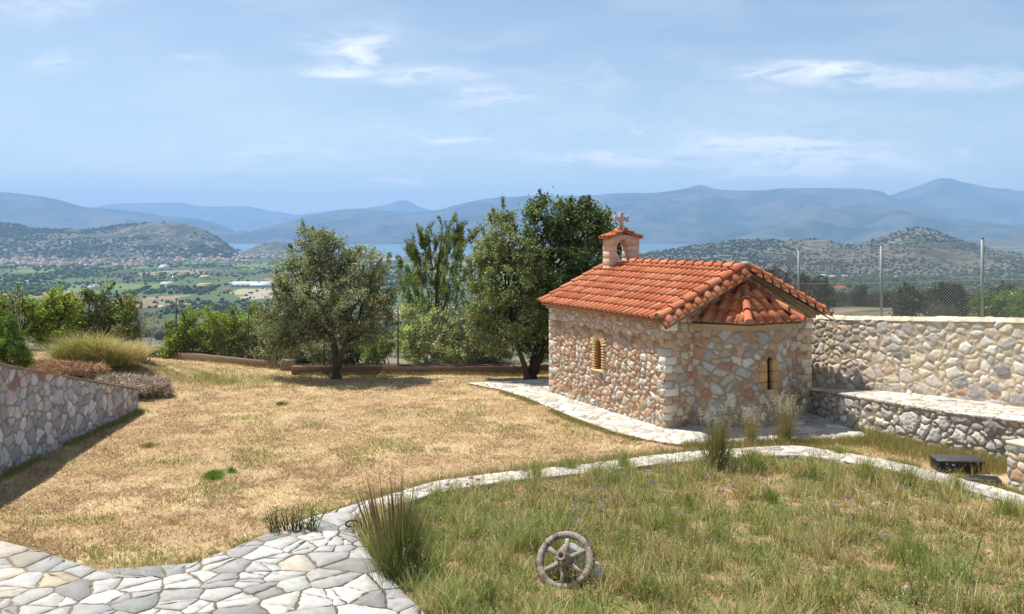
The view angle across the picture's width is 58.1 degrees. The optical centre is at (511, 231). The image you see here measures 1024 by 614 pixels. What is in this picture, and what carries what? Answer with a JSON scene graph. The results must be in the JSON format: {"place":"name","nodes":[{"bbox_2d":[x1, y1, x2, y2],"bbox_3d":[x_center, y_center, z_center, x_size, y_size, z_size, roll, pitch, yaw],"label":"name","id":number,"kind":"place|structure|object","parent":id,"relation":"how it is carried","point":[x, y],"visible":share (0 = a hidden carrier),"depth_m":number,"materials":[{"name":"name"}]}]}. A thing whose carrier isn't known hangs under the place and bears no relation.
{"place":"outdoors","nodes":[
{"label":"outdoors","id":0,"kind":"place"},
{"bbox_2d":[0,192,233,233],"bbox_3d":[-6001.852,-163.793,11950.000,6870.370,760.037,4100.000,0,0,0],"label":"mountain","id":1,"kind":"structure","parent":0,"point":[30,211],"depth_m":11801.56,"materials":[{"name":"stone"}]},
{"bbox_2d":[0,222,239,258],"bbox_3d":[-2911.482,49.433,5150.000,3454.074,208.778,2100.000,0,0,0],"label":"hill","id":2,"kind":"structure","parent":0,"point":[178,234],"depth_m":4470.93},
{"bbox_2d":[0,221,245,258],"bbox_3d":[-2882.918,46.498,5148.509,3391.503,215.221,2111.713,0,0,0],"label":"hill wood","id":3,"kind":"object","parent":2,"relation":"on","point":[197,249],"visible":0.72,"depth_m":4365.62,"materials":[{"name":"plant"}]},
{"bbox_2d":[91,202,294,228],"bbox_3d":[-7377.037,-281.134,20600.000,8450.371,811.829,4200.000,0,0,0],"label":"mountain","id":4,"kind":"structure","parent":0,"point":[231,217],"depth_m":20879.83,"materials":[{"name":"stone"}]},
{"bbox_2d":[241,242,301,254],"bbox_3d":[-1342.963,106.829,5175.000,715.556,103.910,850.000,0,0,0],"label":"hill","id":5,"kind":"structure","parent":0,"point":[271,248],"depth_m":4917.57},
{"bbox_2d":[232,200,434,231],"bbox_3d":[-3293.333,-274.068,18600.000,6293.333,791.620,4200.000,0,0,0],"label":"mountain","id":6,"kind":"structure","parent":0,"point":[402,206],"depth_m":19194.52,"materials":[{"name":"stone"}]},
{"bbox_2d":[405,253,476,259],"bbox_3d":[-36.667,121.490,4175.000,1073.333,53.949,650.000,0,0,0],"label":"hill","id":7,"kind":"structure","parent":0,"point":[423,257],"depth_m":4048.75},
{"bbox_2d":[228,244,700,256],"bbox_3d":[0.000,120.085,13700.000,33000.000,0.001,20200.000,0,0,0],"label":"sea","id":8,"kind":"structure","parent":0,"point":[395,249],"depth_m":7097.52,"materials":[{"name":"blue liquid"}]},
{"bbox_2d":[0,247,1023,613],"bbox_3d":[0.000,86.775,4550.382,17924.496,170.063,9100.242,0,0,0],"label":"ground","id":9,"kind":"structure","parent":0,"point":[230,297],"depth_m":19.91,"materials":[{"name":"beige plant"}]},
{"bbox_2d":[11,288,23,341],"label":"bare branches","id":10,"kind":"object","parent":9,"relation":"on","point":[19,308],"visible":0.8,"depth_m":30.48,"materials":[{"name":"brown plant"}]},
{"bbox_2d":[0,300,40,367],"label":"conifer bush","id":11,"kind":"object","parent":9,"relation":"on","point":[18,352],"visible":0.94,"depth_m":21.45,"materials":[{"name":"green plant"}]},
{"bbox_2d":[0,284,52,344],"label":"leafy bush","id":12,"kind":"object","parent":9,"relation":"on","point":[30,305],"visible":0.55,"depth_m":30.98,"materials":[{"name":"green plant"}]},
{"bbox_2d":[24,277,102,350],"bbox_3d":[-15.717,2.989,32.081,2.648,2.839,2.454,0,0,43],"label":"leafy bush","id":13,"kind":"object","parent":9,"relation":"on","point":[58,317],"visible":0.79,"depth_m":31.74,"materials":[{"name":"green plant"}]},
{"bbox_2d":[15,355,112,377],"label":"dry shrub","id":14,"kind":"object","parent":9,"relation":"on","point":[66,367],"visible":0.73,"depth_m":26.23,"materials":[{"name":"plant"}]},
{"bbox_2d":[0,363,137,472],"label":"retaining wall","id":15,"kind":"structure","parent":9,"relation":"on","point":[43,413],"depth_m":19.80,"materials":[{"name":"stone"}]},
{"bbox_2d":[28,323,165,365],"bbox_3d":[-13.035,3.456,28.662,4.864,1.325,4.668,0,0,-44],"label":"golden broom","id":16,"kind":"object","parent":9,"relation":"on","point":[107,351],"visible":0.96,"depth_m":28.32,"materials":[{"name":"green plant"}]},
{"bbox_2d":[85,278,112,337],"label":"bare branches","id":17,"kind":"object","parent":9,"relation":"on","point":[95,315],"visible":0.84,"depth_m":30.53,"materials":[{"name":"brown plant"}]},
{"bbox_2d":[73,277,142,342],"bbox_3d":[-13.974,2.990,31.962,2.050,2.891,1.913,0,0,43],"label":"twiggy bush","id":18,"kind":"object","parent":9,"relation":"on","point":[87,293],"visible":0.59,"depth_m":31.86,"materials":[{"name":"green plant"}]},
{"bbox_2d":[83,371,173,394],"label":"dry shrub","id":19,"kind":"object","parent":9,"relation":"on","point":[144,384],"visible":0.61,"depth_m":26.21,"materials":[{"name":"plant"}]},
{"bbox_2d":[105,289,153,343],"bbox_3d":[-12.815,3.112,31.069,1.537,2.412,1.422,0,0,0],"label":"flowering bush","id":20,"kind":"object","parent":9,"relation":"on","point":[128,304],"visible":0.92,"depth_m":30.89,"materials":[{"name":"green plant"}]},
{"bbox_2d":[2,348,295,370],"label":"kerb","id":21,"kind":"structure","parent":9,"relation":"on","point":[287,365],"depth_m":33.56,"materials":[{"name":"stone"}]},
{"bbox_2d":[137,298,160,362],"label":"bare branches","id":22,"kind":"object","parent":9,"relation":"on","point":[150,327],"visible":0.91,"depth_m":30.54,"materials":[{"name":"brown plant"}]},
{"bbox_2d":[135,441,163,448],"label":"grass tuft","id":23,"kind":"object","parent":9,"relation":"on","point":[147,444],"visible":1,"depth_m":20.48,"materials":[{"name":"plant"}]},
{"bbox_2d":[138,384,175,397],"bbox_3d":[-10.643,4.534,26.522,2.149,0.597,1.546,0,0,0],"label":"straw heap","id":24,"kind":"object","parent":9,"relation":"on","point":[168,391],"visible":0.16,"depth_m":26.17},
{"bbox_2d":[153,305,224,358],"bbox_3d":[-12.303,3.846,35.538,3.032,2.104,1.697,0,0,0],"label":"leafy bush","id":25,"kind":"object","parent":9,"relation":"on","point":[173,339],"visible":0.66,"depth_m":35.23,"materials":[{"name":"green plant"}]},
{"bbox_2d":[0,504,420,613],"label":"paved terrace mortar","id":26,"kind":"object","parent":9,"relation":"on","point":[297,605],"visible":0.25,"depth_m":12.40,"materials":[{"name":"concrete"}]},
{"bbox_2d":[0,499,423,613],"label":"paved terrace","id":27,"kind":"structure","parent":26,"relation":"on","point":[293,580],"depth_m":12.44,"materials":[{"name":"white stone"}]},
{"bbox_2d":[199,467,227,481],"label":"grass tuft","id":28,"kind":"object","parent":9,"relation":"on","point":[215,474],"visible":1,"depth_m":17.88,"materials":[{"name":"plant"}]},
{"bbox_2d":[199,300,261,358],"bbox_3d":[-10.494,3.739,35.080,2.708,2.353,1.958,0,0,0],"label":"leafy bush","id":29,"kind":"object","parent":9,"relation":"on","point":[229,336],"visible":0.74,"depth_m":34.75,"materials":[{"name":"green plant"}]},
{"bbox_2d":[224,466,237,473],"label":"grass tuft","id":30,"kind":"object","parent":9,"relation":"on","point":[232,470],"visible":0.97,"depth_m":18.32,"materials":[{"name":"plant"}]},
{"bbox_2d":[230,281,277,286],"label":"warehouse","id":31,"kind":"structure","parent":9,"relation":"on","point":[250,284],"depth_m":1987.96,"materials":[{"name":"metal"}]},
{"bbox_2d":[8,298,548,365],"bbox_3d":[-11.317,3.575,33.513,30.140,2.080,3.274,0,0,10],"label":"garden fence","id":32,"kind":"object","parent":9,"relation":"on","point":[324,354],"visible":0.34,"depth_m":31.13,"materials":[{"name":"metal"}]},
{"bbox_2d":[244,314,328,363],"bbox_3d":[-8.158,3.940,33.790,3.305,1.879,1.762,0,0,0],"label":"leafy bush","id":33,"kind":"object","parent":9,"relation":"on","point":[306,361],"visible":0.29,"depth_m":33.64,"materials":[{"name":"green plant"}]},
{"bbox_2d":[261,501,329,533],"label":"dry shrub","id":34,"kind":"object","parent":9,"relation":"on","point":[292,521],"visible":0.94,"depth_m":14.61,"materials":[{"name":"green plant"}]},
{"bbox_2d":[248,218,406,379],"bbox_3d":[-6.096,2.202,30.067,5.105,5.302,3.327,0,0,12],"label":"olive tree","id":35,"kind":"object","parent":9,"relation":"on","point":[338,304],"visible":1,"depth_m":29.91,"materials":[{"name":"green plant"}]},
{"bbox_2d":[307,334,371,364],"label":"leafy bush","id":36,"kind":"object","parent":9,"relation":"on","point":[329,359],"visible":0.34,"depth_m":33.39,"materials":[{"name":"green plant"}]},
{"bbox_2d":[354,333,395,364],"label":"leafy bush","id":37,"kind":"object","parent":9,"relation":"on","point":[375,356],"visible":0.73,"depth_m":32.73,"materials":[{"name":"green plant"}]},
{"bbox_2d":[344,466,456,580],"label":"fountain grass","id":38,"kind":"object","parent":9,"relation":"on","point":[403,529],"depth_m":12.66,"materials":[{"name":"green plant"}]},
{"bbox_2d":[291,363,549,374],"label":"kerb","id":39,"kind":"structure","parent":9,"relation":"on","point":[325,369],"depth_m":30.99,"materials":[{"name":"stone"}]},
{"bbox_2d":[400,364,522,372],"bbox_3d":[-1.463,4.602,30.985,4.617,0.361,0.454,0,0,7],"label":"hose","id":40,"kind":"object","parent":39,"relation":"on","point":[459,365],"visible":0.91,"depth_m":31.02,"materials":[{"name":"plastic"}]},
{"bbox_2d":[389,296,479,364],"bbox_3d":[-2.747,3.550,33.128,3.439,2.612,2.796,0,0,0],"label":"olive bush","id":41,"kind":"object","parent":9,"relation":"on","point":[433,324],"visible":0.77,"depth_m":32.88,"materials":[{"name":"green plant"}]},
{"bbox_2d":[394,211,480,357],"bbox_3d":[-2.757,2.000,33.954,3.300,5.587,1.903,0,0,0],"label":"juniper tree","id":42,"kind":"object","parent":9,"relation":"on","point":[424,242],"visible":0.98,"depth_m":33.92,"materials":[{"name":"green plant"}]},
{"bbox_2d":[416,487,464,509],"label":"weed clump","id":43,"kind":"object","parent":9,"relation":"on","point":[438,497],"visible":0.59,"depth_m":15.91,"materials":[{"name":"green plant"}]},
{"bbox_2d":[461,561,513,609],"bbox_3d":[-0.418,4.515,11.767,0.810,0.493,0.947,0,0,-26],"label":"weed clump","id":44,"kind":"object","parent":9,"relation":"on","point":[489,596],"visible":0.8,"depth_m":11.72,"materials":[{"name":"green plant"}]},
{"bbox_2d":[463,324,515,364],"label":"olive bush","id":45,"kind":"object","parent":9,"relation":"on","point":[494,360],"visible":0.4,"depth_m":33.31,"materials":[{"name":"green plant"}]},
{"bbox_2d":[476,499,502,518],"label":"weed clump","id":46,"kind":"object","parent":9,"relation":"on","point":[486,507],"visible":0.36,"depth_m":15.40,"materials":[{"name":"green plant"}]},
{"bbox_2d":[454,193,550,379],"bbox_3d":[-0.245,1.785,30.043,3.060,6.111,2.655,0,0,38],"label":"olive tree","id":47,"kind":"object","parent":9,"relation":"on","point":[499,256],"visible":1,"depth_m":29.77,"materials":[{"name":"green plant"}]},
{"bbox_2d":[0,354,1023,565],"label":"border grass","id":48,"kind":"structure","parent":9,"relation":"on","point":[900,445],"depth_m":20.26,"materials":[{"name":"green plant"}]},
{"bbox_2d":[0,255,1023,338],"bbox_3d":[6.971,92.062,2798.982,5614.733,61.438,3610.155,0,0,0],"label":"valley orchards","id":49,"kind":"object","parent":9,"relation":"on","point":[83,273],"visible":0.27,"depth_m":2051.45,"materials":[{"name":"plant"}]},
{"bbox_2d":[513,453,558,478],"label":"weed clump","id":50,"kind":"object","parent":9,"relation":"on","point":[534,470],"visible":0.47,"depth_m":17.80,"materials":[{"name":"green plant"}]},
{"bbox_2d":[535,529,594,589],"bbox_3d":[0.708,4.455,12.543,0.821,0.829,0.330,0,-35,22],"label":"cart wheel","id":51,"kind":"object","parent":9,"relation":"on","point":[567,535],"visible":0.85,"depth_m":12.56,"materials":[{"name":"grey wood"}]},
{"bbox_2d":[497,187,634,378],"bbox_3d":[1.650,1.642,30.895,4.763,6.402,2.804,0,0,-25],"label":"carob tree","id":52,"kind":"object","parent":9,"relation":"on","point":[577,254],"visible":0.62,"depth_m":30.44,"materials":[{"name":"green plant"}]},
{"bbox_2d":[555,543,586,572],"bbox_3d":[0.831,4.640,13.032,0.460,0.522,0.286,0,0,0],"label":"rock","id":53,"kind":"object","parent":9,"relation":"on","point":[573,546],"visible":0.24,"depth_m":12.93,"materials":[{"name":"stone"}]},
{"bbox_2d":[547,446,595,469],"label":"weed clump","id":54,"kind":"object","parent":9,"relation":"on","point":[570,464],"visible":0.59,"depth_m":18.44,"materials":[{"name":"green plant"}]},
{"bbox_2d":[591,562,604,581],"bbox_3d":[1.152,4.684,12.679,0.263,0.302,0.296,0,0,-41],"label":"rock","id":55,"kind":"object","parent":9,"relation":"on","point":[597,572],"visible":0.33,"depth_m":12.56,"materials":[{"name":"stone"}]},
{"bbox_2d":[594,515,645,548],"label":"weed clump","id":56,"kind":"object","parent":9,"relation":"on","point":[623,534],"visible":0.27,"depth_m":14.04,"materials":[{"name":"green plant"}]},
{"bbox_2d":[606,450,641,468],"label":"weed clump","id":57,"kind":"object","parent":9,"relation":"on","point":[626,458],"visible":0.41,"depth_m":18.53,"materials":[{"name":"green plant"}]},
{"bbox_2d":[618,569,673,601],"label":"weed clump","id":58,"kind":"object","parent":9,"relation":"on","point":[642,583],"visible":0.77,"depth_m":11.91,"materials":[{"name":"green plant"}]},
{"bbox_2d":[331,444,1023,613],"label":"weed cover","id":59,"kind":"object","parent":9,"relation":"on","point":[446,603],"visible":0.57,"depth_m":13.89,"materials":[{"name":"green plant"}]},
{"bbox_2d":[347,434,1023,613],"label":"seed heads","id":60,"kind":"object","parent":9,"relation":"on","point":[927,604],"visible":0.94,"depth_m":13.96,"materials":[{"name":"plant"}]},
{"bbox_2d":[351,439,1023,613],"bbox_3d":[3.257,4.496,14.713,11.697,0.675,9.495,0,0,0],"label":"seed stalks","id":61,"kind":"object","parent":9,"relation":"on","point":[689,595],"visible":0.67,"depth_m":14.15,"materials":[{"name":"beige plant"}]},
{"bbox_2d":[352,455,1023,613],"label":"broad leaf weeds","id":62,"kind":"object","parent":9,"relation":"on","point":[866,589],"visible":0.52,"depth_m":14.09,"materials":[{"name":"green plant"}]},
{"bbox_2d":[670,488,705,511],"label":"weed clump","id":63,"kind":"object","parent":9,"relation":"on","point":[687,501],"visible":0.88,"depth_m":15.93,"materials":[{"name":"green plant"}]},
{"bbox_2d":[378,446,1023,509],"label":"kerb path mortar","id":64,"kind":"object","parent":9,"relation":"on","point":[643,467],"visible":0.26,"depth_m":17.97,"materials":[{"name":"concrete"}]},
{"bbox_2d":[363,446,1023,513],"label":"kerb path","id":65,"kind":"structure","parent":64,"relation":"on","point":[795,450],"depth_m":18.34,"materials":[{"name":"stone"}]},
{"bbox_2d":[681,400,752,470],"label":"fountain grass","id":66,"kind":"object","parent":9,"relation":"on","point":[716,441],"depth_m":18.57,"materials":[{"name":"plant"}]},
{"bbox_2d":[429,468,1019,612],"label":"litter","id":67,"kind":"object","parent":9,"relation":"on","point":[774,546],"visible":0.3,"depth_m":13.99,"materials":[{"name":"plant"}]},
{"bbox_2d":[732,402,773,443],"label":"wild oats","id":68,"kind":"object","parent":9,"relation":"on","point":[751,431],"visible":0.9,"depth_m":20.80,"materials":[{"name":"beige plant"}]},
{"bbox_2d":[731,443,779,473],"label":"weed clump","id":69,"kind":"object","parent":9,"relation":"on","point":[750,459],"visible":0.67,"depth_m":18.38,"materials":[{"name":"green plant"}]},
{"bbox_2d":[751,481,784,503],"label":"weed clump","id":70,"kind":"object","parent":9,"relation":"on","point":[771,496],"visible":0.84,"depth_m":16.32,"materials":[{"name":"green plant"}]},
{"bbox_2d":[527,275,1023,361],"bbox_3d":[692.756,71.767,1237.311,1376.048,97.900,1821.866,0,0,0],"label":"slope wood","id":71,"kind":"object","parent":9,"relation":"on","point":[932,283],"visible":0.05,"depth_m":1636.08,"materials":[{"name":"plant"}]},
{"bbox_2d":[765,262,794,285],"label":"grove tree","id":72,"kind":"object","parent":9,"relation":"on","point":[771,271],"visible":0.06,"depth_m":165.07,"materials":[{"name":"green plant"}]},
{"bbox_2d":[758,391,805,441],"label":"wild oats","id":73,"kind":"object","parent":9,"relation":"on","point":[784,430],"visible":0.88,"depth_m":20.91,"materials":[{"name":"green plant"}]},
{"bbox_2d":[791,270,810,291],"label":"grove tree","id":74,"kind":"object","parent":9,"relation":"on","point":[802,280],"visible":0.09,"depth_m":178.46,"materials":[{"name":"green plant"}]},
{"bbox_2d":[793,458,831,479],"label":"weed clump","id":75,"kind":"object","parent":9,"relation":"on","point":[813,467],"visible":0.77,"depth_m":17.90,"materials":[{"name":"green plant"}]},
{"bbox_2d":[800,275,838,314],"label":"grove tree","id":76,"kind":"object","parent":9,"relation":"on","point":[820,292],"visible":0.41,"depth_m":134.25,"materials":[{"name":"green plant"}]},
{"bbox_2d":[819,442,853,456],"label":"weed clump","id":77,"kind":"object","parent":9,"relation":"on","point":[840,449],"visible":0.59,"depth_m":19.66,"materials":[{"name":"green plant"}]},
{"bbox_2d":[832,290,851,303],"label":"grove tree","id":78,"kind":"object","parent":9,"relation":"on","point":[843,297],"visible":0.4,"depth_m":310.15,"materials":[{"name":"green plant"}]},
{"bbox_2d":[849,288,864,306],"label":"grove tree","id":79,"kind":"object","parent":9,"relation":"on","point":[855,302],"visible":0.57,"depth_m":263.29,"materials":[{"name":"green plant"}]},
{"bbox_2d":[852,282,870,298],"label":"grove tree","id":80,"kind":"object","parent":9,"relation":"on","point":[864,290],"visible":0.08,"depth_m":310.88,"materials":[{"name":"green plant"}]},
{"bbox_2d":[850,446,883,483],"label":"weed clump","id":81,"kind":"object","parent":9,"relation":"on","point":[867,465],"visible":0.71,"depth_m":17.63,"materials":[{"name":"green plant"}]},
{"bbox_2d":[870,289,896,307],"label":"grove tree","id":82,"kind":"object","parent":9,"relation":"on","point":[885,296],"visible":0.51,"depth_m":258.89,"materials":[{"name":"green plant"}]},
{"bbox_2d":[887,282,933,316],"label":"grove tree","id":83,"kind":"object","parent":9,"relation":"on","point":[911,299],"visible":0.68,"depth_m":135.22,"materials":[{"name":"green plant"}]},
{"bbox_2d":[885,458,935,489],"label":"weed clump","id":84,"kind":"object","parent":9,"relation":"on","point":[905,477],"visible":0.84,"depth_m":17.30,"materials":[{"name":"green plant"}]},
{"bbox_2d":[810,392,1023,460],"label":"wall","id":85,"kind":"structure","parent":9,"relation":"on","point":[988,435],"depth_m":20.36,"materials":[{"name":"stone"}]},
{"bbox_2d":[810,390,1023,423],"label":"paved ramp mortar","id":86,"kind":"object","parent":85,"relation":"on","point":[915,407],"visible":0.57,"depth_m":20.56,"materials":[{"name":"concrete"}]},
{"bbox_2d":[810,386,1023,422],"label":"paved ramp","id":87,"kind":"structure","parent":86,"relation":"on","point":[967,407],"depth_m":20.83,"materials":[{"name":"stone"}]},
{"bbox_2d":[811,315,1023,406],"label":"boundary wall","id":88,"kind":"structure","parent":9,"relation":"on","point":[980,359],"depth_m":22.39,"materials":[{"name":"stone"}]},
{"bbox_2d":[762,237,1023,317],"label":"wire fence","id":89,"kind":"object","parent":88,"relation":"on","point":[798,263],"visible":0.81,"depth_m":23.00,"materials":[{"name":"metal"}]},
{"bbox_2d":[919,300,961,316],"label":"grove tree","id":90,"kind":"object","parent":9,"relation":"on","point":[932,305],"visible":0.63,"depth_m":133.47,"materials":[{"name":"green plant"}]},
{"bbox_2d":[922,280,970,315],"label":"grove tree","id":91,"kind":"object","parent":9,"relation":"on","point":[942,289],"visible":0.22,"depth_m":156.73,"materials":[{"name":"green plant"}]},
{"bbox_2d":[931,290,968,316],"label":"grove tree","id":92,"kind":"object","parent":9,"relation":"on","point":[960,304],"visible":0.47,"depth_m":144.98,"materials":[{"name":"green plant"}]},
{"bbox_2d":[934,469,968,492],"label":"weed clump","id":93,"kind":"object","parent":9,"relation":"on","point":[965,482],"visible":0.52,"depth_m":16.95,"materials":[{"name":"green plant"}]},
{"bbox_2d":[929,454,984,473],"bbox_3d":[8.935,4.670,18.523,0.900,0.270,0.550,0,0,6],"label":"plastic box","id":94,"kind":"object","parent":9,"relation":"on","point":[965,462],"visible":0.94,"depth_m":18.29,"materials":[{"name":"plastic"}]},
{"bbox_2d":[963,534,982,613],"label":"reed","id":95,"kind":"object","parent":9,"relation":"on","point":[972,568],"visible":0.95,"depth_m":11.49,"materials":[{"name":"green plant"}]},
{"bbox_2d":[964,474,1001,484],"bbox_3d":[8.990,4.747,17.612,0.620,0.116,0.400,0,0,17],"label":"plastic box","id":96,"kind":"object","parent":9,"relation":"on","point":[983,478],"visible":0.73,"depth_m":17.53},
{"bbox_2d":[963,285,1023,316],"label":"leafy tree","id":97,"kind":"object","parent":9,"relation":"on","point":[998,303],"visible":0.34,"depth_m":59.79,"materials":[{"name":"green plant"}]},
{"bbox_2d":[979,280,1022,306],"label":"grove tree","id":98,"kind":"object","parent":9,"relation":"on","point":[1001,287],"visible":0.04,"depth_m":152.19,"materials":[{"name":"green plant"}]},
{"bbox_2d":[998,282,1023,316],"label":"leafy tree","id":99,"kind":"object","parent":9,"relation":"on","point":[1013,308],"visible":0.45,"depth_m":55.31,"materials":[{"name":"green plant"}]},
{"bbox_2d":[1006,438,1023,490],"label":"stone pier","id":100,"kind":"structure","parent":9,"relation":"on","point":[1015,462],"depth_m":17.06,"materials":[{"name":"stone"}]},
{"bbox_2d":[0,0,1023,214],"label":"sky","id":101,"kind":"structure","parent":0,"point":[297,107],"materials":[{"name":"blue"}]},
{"bbox_2d":[213,185,996,243],"bbox_3d":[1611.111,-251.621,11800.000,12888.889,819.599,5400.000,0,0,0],"label":"mountain","id":102,"kind":"structure","parent":0,"point":[698,214],"depth_m":11212.31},
{"bbox_2d":[469,378,863,446],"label":"chapel path","id":103,"kind":"structure","parent":0,"point":[619,422],"depth_m":22.93,"materials":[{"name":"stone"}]},
{"bbox_2d":[537,212,833,427],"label":"chapel","id":104,"kind":"structure","parent":103,"relation":"on","point":[667,343],"depth_m":23.14,"materials":[{"name":"stone"}]},
{"bbox_2d":[590,331,607,372],"bbox_3d":[2.465,3.221,24.948,0.410,1.098,0.774,0,0,-27],"label":"window","id":105,"kind":"structure","parent":104,"relation":"in","point":[598,340],"depth_m":25.03,"materials":[{"name":"stone"}]},
{"bbox_2d":[759,351,778,391],"bbox_3d":[6.208,3.399,22.617,0.604,1.002,0.422,0,0,-28],"label":"window","id":106,"kind":"structure","parent":104,"relation":"in","point":[770,369],"depth_m":22.51,"materials":[{"name":"stone"}]},
{"bbox_2d":[592,228,1023,275],"bbox_3d":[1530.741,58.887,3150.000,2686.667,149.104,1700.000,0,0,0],"label":"hill","id":107,"kind":"structure","parent":0,"point":[814,245],"depth_m":2873.67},
{"bbox_2d":[593,226,1023,275],"bbox_3d":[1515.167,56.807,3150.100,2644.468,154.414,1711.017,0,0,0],"label":"hill scrub","id":108,"kind":"object","parent":107,"relation":"on","point":[739,242],"visible":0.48,"depth_m":2871.81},
{"bbox_2d":[710,203,1023,246],"bbox_3d":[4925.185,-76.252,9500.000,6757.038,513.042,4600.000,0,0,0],"label":"mountain","id":109,"kind":"structure","parent":0,"point":[818,221],"depth_m":8834.35,"materials":[{"name":"blue stone"}]},
{"bbox_2d":[890,178,1023,223],"bbox_3d":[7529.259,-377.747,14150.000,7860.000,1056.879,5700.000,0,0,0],"label":"mountain","id":110,"kind":"structure","parent":0,"point":[973,201],"depth_m":14142.04,"materials":[{"name":"stone"}]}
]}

